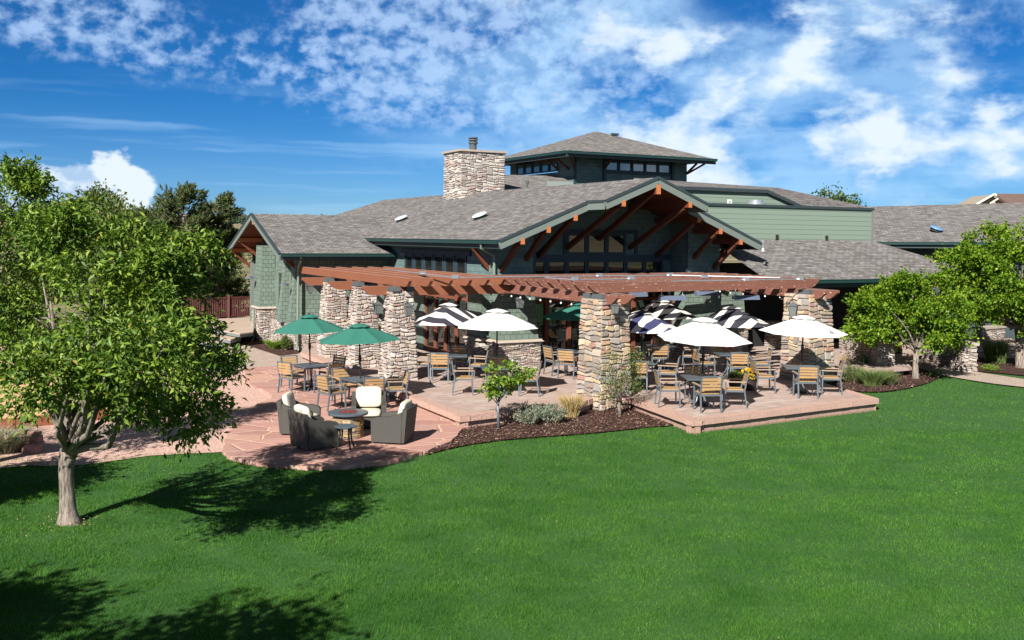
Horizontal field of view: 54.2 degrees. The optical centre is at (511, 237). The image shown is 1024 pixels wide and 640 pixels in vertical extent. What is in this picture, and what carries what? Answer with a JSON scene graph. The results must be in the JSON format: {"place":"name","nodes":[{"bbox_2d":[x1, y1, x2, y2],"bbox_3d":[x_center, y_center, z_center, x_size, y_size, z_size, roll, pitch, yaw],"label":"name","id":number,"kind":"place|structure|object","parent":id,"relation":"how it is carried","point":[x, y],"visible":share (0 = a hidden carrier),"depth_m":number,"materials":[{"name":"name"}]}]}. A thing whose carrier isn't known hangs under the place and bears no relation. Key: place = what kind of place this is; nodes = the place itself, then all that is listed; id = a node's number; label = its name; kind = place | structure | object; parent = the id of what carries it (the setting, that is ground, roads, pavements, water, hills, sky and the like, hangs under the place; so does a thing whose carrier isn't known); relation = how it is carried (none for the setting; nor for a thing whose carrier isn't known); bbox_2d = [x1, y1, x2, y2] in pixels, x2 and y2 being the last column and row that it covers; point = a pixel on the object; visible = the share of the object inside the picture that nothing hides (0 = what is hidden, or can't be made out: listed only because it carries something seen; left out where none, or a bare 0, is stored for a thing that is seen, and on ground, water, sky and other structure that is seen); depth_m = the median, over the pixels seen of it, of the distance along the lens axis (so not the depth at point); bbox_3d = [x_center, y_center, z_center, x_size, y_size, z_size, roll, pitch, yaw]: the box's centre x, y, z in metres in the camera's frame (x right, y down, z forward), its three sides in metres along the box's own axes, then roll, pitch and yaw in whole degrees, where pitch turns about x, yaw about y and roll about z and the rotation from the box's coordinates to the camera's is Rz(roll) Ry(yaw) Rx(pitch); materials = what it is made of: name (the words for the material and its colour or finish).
{"place":"outdoors","nodes":[
{"label":"outdoors","id":0,"kind":"place"},
{"bbox_2d":[0,421,53,454],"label":"ornamental grass","id":1,"kind":"object","parent":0,"point":[10,444],"depth_m":20.40,"materials":[{"name":"beige plant"}]},
{"bbox_2d":[0,374,117,418],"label":"court sand","id":2,"kind":"structure","parent":0,"point":[20,403],"depth_m":26.57,"materials":[{"name":"sand"}]},
{"bbox_2d":[0,352,271,467],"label":"gravel path","id":3,"kind":"structure","parent":0,"point":[128,443],"depth_m":21.62,"materials":[{"name":"pink gravel"}]},
{"bbox_2d":[0,369,113,429],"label":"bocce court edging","id":4,"kind":"object","parent":3,"relation":"on","point":[39,422],"visible":0.05,"depth_m":23.20,"materials":[{"name":"beige stone"}]},
{"bbox_2d":[165,342,308,371],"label":"paver walk","id":5,"kind":"structure","parent":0,"point":[260,358],"depth_m":36.27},
{"bbox_2d":[147,317,253,345],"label":"entrance deck","id":6,"kind":"structure","parent":5,"relation":"on","point":[241,326],"depth_m":41.25,"materials":[{"name":"grey"}]},
{"bbox_2d":[161,295,249,317],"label":"deck railing","id":7,"kind":"object","parent":6,"relation":"on","point":[228,314],"visible":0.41,"depth_m":46.64,"materials":[{"name":"brown wood"}]},
{"bbox_2d":[237,337,298,355],"bbox_3d":[-10.953,4.329,40.660,8.691,0.001,2.882,1,0,42],"label":"mulch bed","id":8,"kind":"object","parent":5,"relation":"on","point":[263,346],"visible":0.43,"depth_m":39.18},
{"bbox_2d":[222,366,470,470],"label":"flagstone patio","id":9,"kind":"structure","parent":0,"point":[255,438],"depth_m":21.77,"materials":[{"name":"pink stone"}]},
{"bbox_2d":[277,361,305,391],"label":"slatted armchair","id":10,"kind":"object","parent":9,"relation":"on","point":[282,368],"visible":0.98,"depth_m":28.21,"materials":[{"name":"wood"}]},
{"bbox_2d":[280,355,305,388],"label":"slatted armchair","id":11,"kind":"object","parent":9,"relation":"on","point":[292,362],"visible":0.54,"depth_m":29.52,"materials":[{"name":"brown wood"}]},
{"bbox_2d":[276,391,320,434],"bbox_3d":[-4.813,3.954,22.602,0.805,0.896,0.810,1,0,3],"label":"wicker club chair","id":12,"kind":"object","parent":9,"relation":"on","point":[286,401],"visible":0.48,"depth_m":22.26,"materials":[{"name":"grey wicker"}]},
{"bbox_2d":[274,313,343,375],"bbox_3d":[-5.844,3.282,28.895,1.996,2.220,1.996,-1,0,-10],"label":"patio umbrella","id":13,"kind":"object","parent":9,"relation":"on","point":[309,323],"visible":1,"depth_m":28.45,"materials":[{"name":"green fabric"}]},
{"bbox_2d":[292,362,327,391],"bbox_3d":[-5.806,4.040,28.900,0.840,0.736,0.840,1,0,-42],"label":"dining table","id":14,"kind":"object","parent":9,"relation":"on","point":[312,366],"visible":0.88,"depth_m":28.82,"materials":[{"name":"metal"}]},
{"bbox_2d":[287,404,338,450],"bbox_3d":[-4.197,3.960,21.084,0.805,0.896,0.810,1,0,-36],"label":"wicker club chair","id":15,"kind":"object","parent":9,"relation":"on","point":[307,431],"visible":1,"depth_m":20.79,"materials":[{"name":"grey wicker"}]},
{"bbox_2d":[313,361,342,392],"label":"slatted armchair","id":16,"kind":"object","parent":9,"relation":"on","point":[328,370],"visible":0.52,"depth_m":28.30,"materials":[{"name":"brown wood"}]},
{"bbox_2d":[316,374,347,411],"bbox_3d":[-4.644,3.959,25.666,0.602,0.893,0.594,1,0,-42],"label":"slatted armchair","id":17,"kind":"object","parent":9,"relation":"on","point":[329,392],"visible":0.96,"depth_m":25.57,"materials":[{"name":"brown wood"}]},
{"bbox_2d":[331,366,356,403],"bbox_3d":[-4.482,3.961,26.868,0.594,0.893,0.602,1,0,-39],"label":"slatted armchair","id":18,"kind":"object","parent":9,"relation":"on","point":[336,373],"visible":0.7,"depth_m":26.95,"materials":[{"name":"brown wood"}]},
{"bbox_2d":[334,424,356,449],"bbox_3d":[-3.488,4.181,20.950,0.480,0.482,0.480,1,0,0],"label":"side table","id":19,"kind":"object","parent":9,"relation":"on","point":[341,427],"visible":1,"depth_m":20.85,"materials":[{"name":"black metal"}]},
{"bbox_2d":[328,408,368,439],"bbox_3d":[-3.630,4.116,22.150,0.890,0.596,0.890,1,0,0],"label":"fire pit table","id":20,"kind":"object","parent":9,"relation":"on","point":[349,416],"visible":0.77,"depth_m":21.91,"materials":[{"name":"grey stone"}]},
{"bbox_2d":[318,322,400,378],"bbox_3d":[-3.978,3.306,26.190,2.088,2.210,2.088,-2,1,-14],"label":"patio umbrella","id":21,"kind":"object","parent":9,"relation":"on","point":[359,333],"visible":0.98,"depth_m":25.71,"materials":[{"name":"green fabric"}]},
{"bbox_2d":[351,386,385,426],"bbox_3d":[-3.348,3.969,23.377,0.810,0.896,0.805,1,0,-9],"label":"wicker club chair","id":22,"kind":"object","parent":9,"relation":"on","point":[371,400],"visible":0.69,"depth_m":23.50,"materials":[{"name":"white fabric"}]},
{"bbox_2d":[371,399,417,444],"bbox_3d":[-2.558,3.977,21.745,0.805,0.896,0.810,1,0,11],"label":"wicker club chair","id":23,"kind":"object","parent":9,"relation":"on","point":[398,426],"visible":1,"depth_m":21.38,"materials":[{"name":"grey wicker"}]},
{"bbox_2d":[384,370,409,406],"bbox_3d":[-3.042,3.975,26.373,0.602,0.893,0.594,1,0,-17],"label":"slatted armchair","id":24,"kind":"object","parent":9,"relation":"on","point":[388,389],"visible":0.93,"depth_m":26.21,"materials":[{"name":"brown wood"}]},
{"bbox_2d":[0,244,741,337],"bbox_3d":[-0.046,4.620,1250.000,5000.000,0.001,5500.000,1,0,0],"label":"ground","id":25,"kind":"structure","parent":0,"point":[728,259],"depth_m":65.54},
{"bbox_2d":[0,241,69,304],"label":"leafy tree","id":26,"kind":"object","parent":25,"relation":"on","point":[49,294],"visible":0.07,"depth_m":65.31,"materials":[{"name":"green plant"}]},
{"bbox_2d":[47,178,130,314],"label":"leafy tree","id":27,"kind":"object","parent":25,"relation":"on","point":[95,192],"visible":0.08,"depth_m":55.79,"materials":[{"name":"green plant"}]},
{"bbox_2d":[64,197,147,307],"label":"leafy tree","id":28,"kind":"object","parent":25,"relation":"on","point":[119,214],"visible":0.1,"depth_m":51.26,"materials":[{"name":"green plant"}]},
{"bbox_2d":[117,201,162,281],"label":"pine tree","id":29,"kind":"object","parent":25,"relation":"on","point":[148,213],"visible":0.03,"depth_m":51.51,"materials":[{"name":"green plant"}]},
{"bbox_2d":[147,180,228,316],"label":"pine tree","id":30,"kind":"object","parent":25,"relation":"on","point":[169,210],"visible":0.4,"depth_m":46.53,"materials":[{"name":"green plant"}]},
{"bbox_2d":[174,261,249,314],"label":"leafy tree","id":31,"kind":"object","parent":25,"relation":"on","point":[245,286],"visible":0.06,"depth_m":57.66,"materials":[{"name":"green plant"}]},
{"bbox_2d":[193,190,249,314],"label":"pine tree","id":32,"kind":"object","parent":25,"relation":"on","point":[222,208],"visible":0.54,"depth_m":48.71,"materials":[{"name":"green plant"}]},
{"bbox_2d":[227,131,1023,371],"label":"clubhouse","id":33,"kind":"structure","parent":25,"relation":"on","point":[598,202],"depth_m":38.55},
{"bbox_2d":[424,295,434,351],"bbox_3d":[-2.996,2.920,36.878,0.090,2.500,0.912,1,0,-28],"label":"glazed door","id":34,"kind":"structure","parent":33,"relation":"in","point":[429,299],"depth_m":37.00,"materials":[{"name":"brown glass"}]},
{"bbox_2d":[434,295,444,352],"bbox_3d":[-2.568,2.924,36.064,0.090,2.500,0.912,1,0,-28],"label":"glazed door","id":35,"kind":"structure","parent":33,"relation":"in","point":[439,335],"depth_m":36.19,"materials":[{"name":"brown glass"}]},
{"bbox_2d":[445,294,455,352],"bbox_3d":[-2.136,2.929,35.254,0.090,2.500,0.912,1,0,-28],"label":"glazed door","id":36,"kind":"structure","parent":33,"relation":"in","point":[451,298],"depth_m":35.34,"materials":[{"name":"brown glass"}]},
{"bbox_2d":[455,294,466,351],"bbox_3d":[-1.710,2.933,34.437,0.090,2.500,0.912,1,0,-28],"label":"glazed door","id":37,"kind":"structure","parent":33,"relation":"in","point":[461,299],"depth_m":34.55,"materials":[{"name":"clear glass"}]},
{"bbox_2d":[535,297,546,362],"bbox_3d":[0.760,2.958,33.562,0.878,2.500,0.090,1,0,-28],"label":"glazed door","id":38,"kind":"structure","parent":33,"relation":"in","point":[541,306],"depth_m":33.70,"materials":[{"name":"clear glass"}]},
{"bbox_2d":[546,260,566,273],"bbox_3d":[1.516,1.195,34.201,0.800,0.840,0.050,1,0,-28],"label":"window","id":39,"kind":"structure","parent":33,"relation":"in","point":[552,266],"depth_m":34.22,"materials":[{"name":"blue"}]},
{"bbox_2d":[546,298,568,361],"bbox_3d":[1.546,2.966,33.978,0.878,2.500,0.090,1,0,-28],"label":"glazed door","id":40,"kind":"structure","parent":33,"relation":"in","point":[557,330],"depth_m":33.98,"materials":[{"name":"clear glass"}]},
{"bbox_2d":[569,300,580,360],"bbox_3d":[2.328,2.973,34.389,0.878,2.500,0.090,1,0,-28],"label":"glazed door","id":41,"kind":"structure","parent":33,"relation":"in","point":[572,324],"depth_m":34.27,"materials":[{"name":"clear glass"}]},
{"bbox_2d":[567,260,586,273],"bbox_3d":[2.233,1.202,34.577,0.800,0.840,0.050,1,0,-28],"label":"window","id":42,"kind":"structure","parent":33,"relation":"in","point":[573,266],"depth_m":34.59,"materials":[{"name":"blue"}]},
{"bbox_2d":[567,233,586,253],"bbox_3d":[2.245,0.222,34.581,0.800,0.720,0.050,1,0,-28],"label":"window","id":43,"kind":"structure","parent":33,"relation":"in","point":[581,247],"depth_m":34.60,"materials":[{"name":"blue"}]},
{"bbox_2d":[587,260,606,273],"bbox_3d":[2.953,1.210,34.959,0.800,0.840,0.050,1,0,-28],"label":"window","id":44,"kind":"structure","parent":33,"relation":"in","point":[593,266],"depth_m":34.98,"materials":[{"name":"blue"}]},
{"bbox_2d":[587,234,606,253],"bbox_3d":[2.966,0.230,34.965,0.800,0.720,0.050,1,0,-28],"label":"window","id":45,"kind":"structure","parent":33,"relation":"in","point":[594,246],"depth_m":34.95,"materials":[{"name":"blue"}]},
{"bbox_2d":[606,260,625,272],"bbox_3d":[3.671,1.217,35.338,0.800,0.840,0.050,1,0,-28],"label":"window","id":46,"kind":"structure","parent":33,"relation":"in","point":[613,266],"depth_m":35.35,"materials":[{"name":"blue"}]},
{"bbox_2d":[607,234,625,253],"bbox_3d":[3.685,0.237,35.343,0.800,0.720,0.050,1,0,-28],"label":"window","id":47,"kind":"structure","parent":33,"relation":"in","point":[616,243],"depth_m":35.35,"materials":[{"name":"blue"}]},
{"bbox_2d":[626,260,644,272],"bbox_3d":[4.389,1.224,35.716,0.800,0.840,0.050,1,0,-28],"label":"window","id":48,"kind":"structure","parent":33,"relation":"in","point":[632,266],"depth_m":35.74,"materials":[{"name":"blue"}]},
{"bbox_2d":[633,292,653,356],"bbox_3d":[4.678,2.997,35.628,0.878,2.500,0.090,1,0,-28],"label":"glazed door","id":49,"kind":"structure","parent":33,"relation":"in","point":[639,302],"depth_m":35.65,"materials":[{"name":"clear glass"}]},
{"bbox_2d":[645,260,662,272],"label":"window","id":50,"kind":"structure","parent":33,"relation":"in","point":[651,266],"depth_m":36.11,"materials":[{"name":"blue"}]},
{"bbox_2d":[810,181,868,206],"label":"leafy tree","id":51,"kind":"object","parent":25,"relation":"on","point":[841,197],"visible":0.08,"depth_m":74.86,"materials":[{"name":"green plant"}]},
{"bbox_2d":[0,337,1023,639],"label":"lawn","id":52,"kind":"structure","parent":0,"point":[798,485],"depth_m":15.10,"materials":[{"name":"plant"}]},
{"bbox_2d":[0,429,44,453],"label":"garden boulder","id":53,"kind":"object","parent":52,"relation":"on","point":[37,446],"visible":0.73,"depth_m":20.54,"materials":[{"name":"brown stone"}]},
{"bbox_2d":[0,149,97,361],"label":"leafy tree","id":54,"kind":"object","parent":52,"relation":"on","point":[25,181],"visible":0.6,"depth_m":18.50,"materials":[{"name":"green plant"}]},
{"bbox_2d":[0,189,254,526],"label":"cherry tree","id":55,"kind":"object","parent":52,"relation":"on","point":[109,375],"visible":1,"depth_m":13.91,"materials":[{"name":"green plant"}]},
{"bbox_2d":[424,407,672,454],"bbox_3d":[0.710,4.499,24.762,8.554,0.001,4.743,1,0,-30],"label":"mulch bed","id":56,"kind":"object","parent":52,"relation":"on","point":[611,425],"visible":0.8,"depth_m":23.73,"materials":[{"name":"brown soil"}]},
{"bbox_2d":[477,357,538,427],"bbox_3d":[-0.102,3.661,23.650,1.339,1.758,1.106,1,0,-32],"label":"young lilac tree","id":57,"kind":"object","parent":56,"relation":"on","point":[519,377],"visible":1,"depth_m":23.51,"materials":[{"name":"green plant"}]},
{"bbox_2d":[511,400,543,425],"bbox_3d":[0.367,4.212,24.136,0.774,0.583,0.878,1,0,21],"label":"sage bush","id":58,"kind":"object","parent":56,"relation":"on","point":[527,415],"visible":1,"depth_m":23.99,"materials":[{"name":"green plant"}]},
{"bbox_2d":[538,401,568,422],"bbox_3d":[0.990,4.227,24.269,0.847,0.575,0.685,1,0,-31],"label":"sage bush","id":59,"kind":"object","parent":56,"relation":"on","point":[550,414],"visible":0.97,"depth_m":24.18,"materials":[{"name":"green plant"}]},
{"bbox_2d":[558,391,585,417],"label":"ornamental grass","id":60,"kind":"object","parent":56,"relation":"on","point":[572,407],"depth_m":25.04,"materials":[{"name":"plant"}]},
{"bbox_2d":[592,344,650,414],"bbox_3d":[2.746,3.660,25.425,1.523,1.824,1.314,1,0,0],"label":"rose shrub","id":61,"kind":"object","parent":56,"relation":"on","point":[619,389],"visible":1,"depth_m":25.41,"materials":[{"name":"green plant"}]},
{"bbox_2d":[302,357,875,433],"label":"terrace retaining wall","id":62,"kind":"structure","parent":52,"relation":"on","point":[689,429],"depth_m":24.63,"materials":[{"name":"stone"}]},
{"bbox_2d":[824,360,945,391],"bbox_3d":[13.533,4.622,35.999,3.812,0.001,13.790,1,0,22],"label":"mulch bed","id":63,"kind":"object","parent":52,"relation":"on","point":[866,388],"visible":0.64,"depth_m":31.37,"materials":[{"name":"brown wood"}]},
{"bbox_2d":[836,363,861,382],"bbox_3d":[10.747,4.265,31.613,1.118,0.674,1.039,1,0,0],"label":"lavender bush","id":64,"kind":"object","parent":63,"relation":"on","point":[850,377],"visible":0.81,"depth_m":31.49,"materials":[{"name":"green plant"}]},
{"bbox_2d":[839,330,894,365],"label":"stone wall","id":65,"kind":"structure","parent":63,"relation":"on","point":[883,354],"depth_m":34.04,"materials":[{"name":"beige stone"}]},
{"bbox_2d":[838,264,983,378],"bbox_3d":[12.882,2.795,33.027,4.697,3.847,4.021,1,0,0],"label":"maple tree","id":66,"kind":"object","parent":63,"relation":"on","point":[934,329],"visible":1,"depth_m":32.42,"materials":[{"name":"green plant"}]},
{"bbox_2d":[0,0,1023,215],"label":"sky","id":67,"kind":"structure","parent":0,"point":[301,107],"materials":[{"name":"blue"}]},
{"bbox_2d":[301,336,1014,424],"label":"terrace","id":68,"kind":"structure","parent":0,"point":[438,389],"depth_m":27.89,"materials":[{"name":"pink stone"}]},
{"bbox_2d":[429,352,451,383],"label":"slatted armchair","id":69,"kind":"object","parent":68,"relation":"on","point":[442,365],"visible":1,"depth_m":28.59,"materials":[{"name":"brown wood"}]},
{"bbox_2d":[414,302,477,354],"bbox_3d":[-1.850,3.032,29.591,2.180,2.300,2.180,-1,0,-18],"label":"patio umbrella","id":70,"kind":"object","parent":68,"relation":"on","point":[449,314],"visible":0.89,"depth_m":29.07,"materials":[{"name":"multicoloured fabric"}]},
{"bbox_2d":[446,344,467,375],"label":"slatted armchair","id":71,"kind":"object","parent":68,"relation":"on","point":[462,348],"visible":0.64,"depth_m":30.64,"materials":[{"name":"brown wood"}]},
{"bbox_2d":[451,360,473,395],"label":"slatted armchair","id":72,"kind":"object","parent":68,"relation":"on","point":[464,378],"visible":1,"depth_m":26.50,"materials":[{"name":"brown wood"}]},
{"bbox_2d":[457,307,537,375],"bbox_3d":[-0.407,3.031,26.900,2.143,2.330,2.143,1,0,-4],"label":"patio umbrella","id":73,"kind":"object","parent":68,"relation":"on","point":[496,319],"visible":0.99,"depth_m":26.41,"materials":[{"name":"white fabric"}]},
{"bbox_2d":[543,345,568,375],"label":"slatted armchair","id":74,"kind":"object","parent":68,"relation":"on","point":[548,353],"visible":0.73,"depth_m":30.60,"materials":[{"name":"brown wood"}]},
{"bbox_2d":[542,301,581,370],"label":"patio umbrella","id":75,"kind":"object","parent":68,"relation":"on","point":[571,313],"visible":0.66,"depth_m":30.57,"materials":[{"name":"green fabric"}]},
{"bbox_2d":[557,349,577,379],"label":"slatted armchair","id":76,"kind":"object","parent":68,"relation":"on","point":[569,362],"visible":0.92,"depth_m":29.85,"materials":[{"name":"brown wood"}]},
{"bbox_2d":[300,266,839,410],"bbox_3d":[0.207,2.785,32.417,11.084,3.435,19.765,1,0,-72],"label":"pergola","id":77,"kind":"object","parent":68,"relation":"on","point":[597,295],"visible":0.81,"depth_m":29.55,"materials":[{"name":"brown wood"}]},
{"bbox_2d":[300,352,878,425],"bbox_3d":[-0.269,4.258,28.000,19.589,0.142,9.255,1,0,23],"label":"terrace coping","id":78,"kind":"object","parent":68,"relation":"on","point":[459,416],"visible":0.74,"depth_m":24.86,"materials":[{"name":"stone"}]},
{"bbox_2d":[629,309,676,373],"bbox_3d":[3.666,3.127,28.308,2.180,2.220,2.180,2,0,-24],"label":"patio umbrella","id":79,"kind":"object","parent":68,"relation":"on","point":[642,322],"visible":0.8,"depth_m":27.76,"materials":[{"name":"multicoloured fabric"}]},
{"bbox_2d":[648,344,669,371],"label":"slatted armchair","id":80,"kind":"object","parent":68,"relation":"on","point":[664,348],"visible":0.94,"depth_m":31.53,"materials":[{"name":"brown wood"}]},
{"bbox_2d":[629,299,695,364],"bbox_3d":[4.827,3.103,32.600,2.217,2.290,2.217,1,0,-22],"label":"patio umbrella","id":81,"kind":"object","parent":68,"relation":"on","point":[662,310],"visible":0.67,"depth_m":32.09,"materials":[{"name":"multicoloured fabric"}]},
{"bbox_2d":[654,369,680,407],"bbox_3d":[3.896,3.795,25.126,0.602,0.893,0.594,1,0,-2],"label":"slatted armchair","id":82,"kind":"object","parent":68,"relation":"on","point":[661,389],"visible":1,"depth_m":24.95,"materials":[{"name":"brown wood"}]},
{"bbox_2d":[658,356,680,386],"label":"slatted armchair","id":83,"kind":"object","parent":68,"relation":"on","point":[663,372],"visible":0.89,"depth_m":28.01,"materials":[{"name":"brown wood"}]},
{"bbox_2d":[684,365,709,401],"bbox_3d":[4.827,3.804,26.112,0.594,0.893,0.602,1,0,-3],"label":"slatted armchair","id":84,"kind":"object","parent":68,"relation":"on","point":[687,382],"visible":0.49,"depth_m":26.34,"materials":[{"name":"brown wood"}]},
{"bbox_2d":[680,375,716,406],"bbox_3d":[4.756,3.896,25.300,0.840,0.736,0.840,1,0,-2],"label":"dining table","id":85,"kind":"object","parent":68,"relation":"on","point":[693,378],"visible":0.68,"depth_m":25.18,"materials":[{"name":"metal"}]},
{"bbox_2d":[691,347,715,375],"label":"slatted armchair","id":86,"kind":"object","parent":68,"relation":"on","point":[699,362],"visible":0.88,"depth_m":30.34,"materials":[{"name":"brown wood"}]},
{"bbox_2d":[658,316,751,396],"bbox_3d":[4.822,3.105,25.242,2.217,2.290,2.217,2,3,-3],"label":"patio umbrella","id":87,"kind":"object","parent":68,"relation":"on","point":[704,331],"visible":0.99,"depth_m":24.70,"materials":[{"name":"white fabric"}]},
{"bbox_2d":[692,376,722,412],"bbox_3d":[4.788,3.804,24.464,0.594,0.893,0.602,1,0,-9],"label":"slatted armchair","id":88,"kind":"object","parent":68,"relation":"on","point":[711,392],"visible":1,"depth_m":24.23,"materials":[{"name":"brown wood"}]},
{"bbox_2d":[722,370,748,408],"bbox_3d":[5.609,3.812,25.182,0.602,0.893,0.594,1,0,3],"label":"slatted armchair","id":89,"kind":"object","parent":68,"relation":"on","point":[744,379],"visible":0.94,"depth_m":24.96,"materials":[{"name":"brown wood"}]},
{"bbox_2d":[726,352,748,373],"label":"slatted armchair","id":90,"kind":"object","parent":68,"relation":"on","point":[735,365],"visible":0.84,"depth_m":29.45,"materials":[{"name":"brown wood"}]},
{"bbox_2d":[706,304,769,351],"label":"patio umbrella","id":91,"kind":"object","parent":68,"relation":"on","point":[730,316],"visible":0.82,"depth_m":30.04,"materials":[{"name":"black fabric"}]},
{"bbox_2d":[749,359,776,393],"bbox_3d":[6.917,3.825,27.612,0.602,0.893,0.594,1,0,-2],"label":"slatted armchair","id":92,"kind":"object","parent":68,"relation":"on","point":[757,376],"visible":1,"depth_m":27.39,"materials":[{"name":"brown wood"}]},
{"bbox_2d":[764,320,782,349],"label":"stone wall","id":93,"kind":"structure","parent":68,"relation":"on","point":[773,341],"depth_m":38.80,"materials":[{"name":"beige stone"}]},
{"bbox_2d":[781,364,810,393],"bbox_3d":[7.924,3.928,27.600,0.840,0.736,0.840,1,0,6],"label":"dining table","id":94,"kind":"object","parent":68,"relation":"on","point":[790,367],"visible":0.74,"depth_m":27.49,"materials":[{"name":"metal"}]},
{"bbox_2d":[759,314,847,388],"bbox_3d":[7.999,3.186,27.567,2.217,2.190,2.217,2,2,-12],"label":"patio umbrella","id":95,"kind":"object","parent":68,"relation":"on","point":[803,325],"visible":1,"depth_m":27.05,"materials":[{"name":"white fabric"}]},
{"bbox_2d":[792,365,819,398],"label":"slatted armchair","id":96,"kind":"object","parent":68,"relation":"on","point":[812,371],"visible":1,"depth_m":26.50,"materials":[{"name":"brown wood"}]},
{"bbox_2d":[819,360,843,394],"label":"slatted armchair","id":97,"kind":"object","parent":68,"relation":"on","point":[838,371],"visible":0.98,"depth_m":27.32,"materials":[{"name":"brown wood"}]},
{"bbox_2d":[851,367,892,385],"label":"ornamental grass","id":98,"kind":"object","parent":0,"point":[872,378],"depth_m":30.98,"materials":[{"name":"green plant"}]},
{"bbox_2d":[905,353,1023,386],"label":"paver path","id":99,"kind":"structure","parent":0,"point":[992,378],"depth_m":33.59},
{"bbox_2d":[918,335,979,371],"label":"stone wall","id":100,"kind":"structure","parent":99,"relation":"on","point":[963,358],"depth_m":34.98,"materials":[{"name":"beige stone"}]},
{"bbox_2d":[971,325,1005,339],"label":"stone wall","id":101,"kind":"structure","parent":99,"relation":"on","point":[992,330],"depth_m":43.29,"materials":[{"name":"beige stone"}]},
{"bbox_2d":[959,194,1023,203],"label":"neighbour house","id":102,"kind":"structure","parent":0,"point":[1003,198],"depth_m":79.45,"materials":[{"name":"brown"}]},
{"bbox_2d":[979,333,1011,363],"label":"ornamental grass","id":103,"kind":"object","parent":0,"point":[995,353],"depth_m":37.14,"materials":[{"name":"green plant"}]},
{"bbox_2d":[977,357,1023,374],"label":"mulch bed","id":104,"kind":"object","parent":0,"point":[1007,367],"visible":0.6,"depth_m":35.90,"materials":[{"name":"brown wood"}]},
{"bbox_2d":[925,215,1023,367],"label":"maple tree","id":105,"kind":"object","parent":104,"relation":"on","point":[979,271],"visible":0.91,"depth_m":35.53,"materials":[{"name":"green plant"}]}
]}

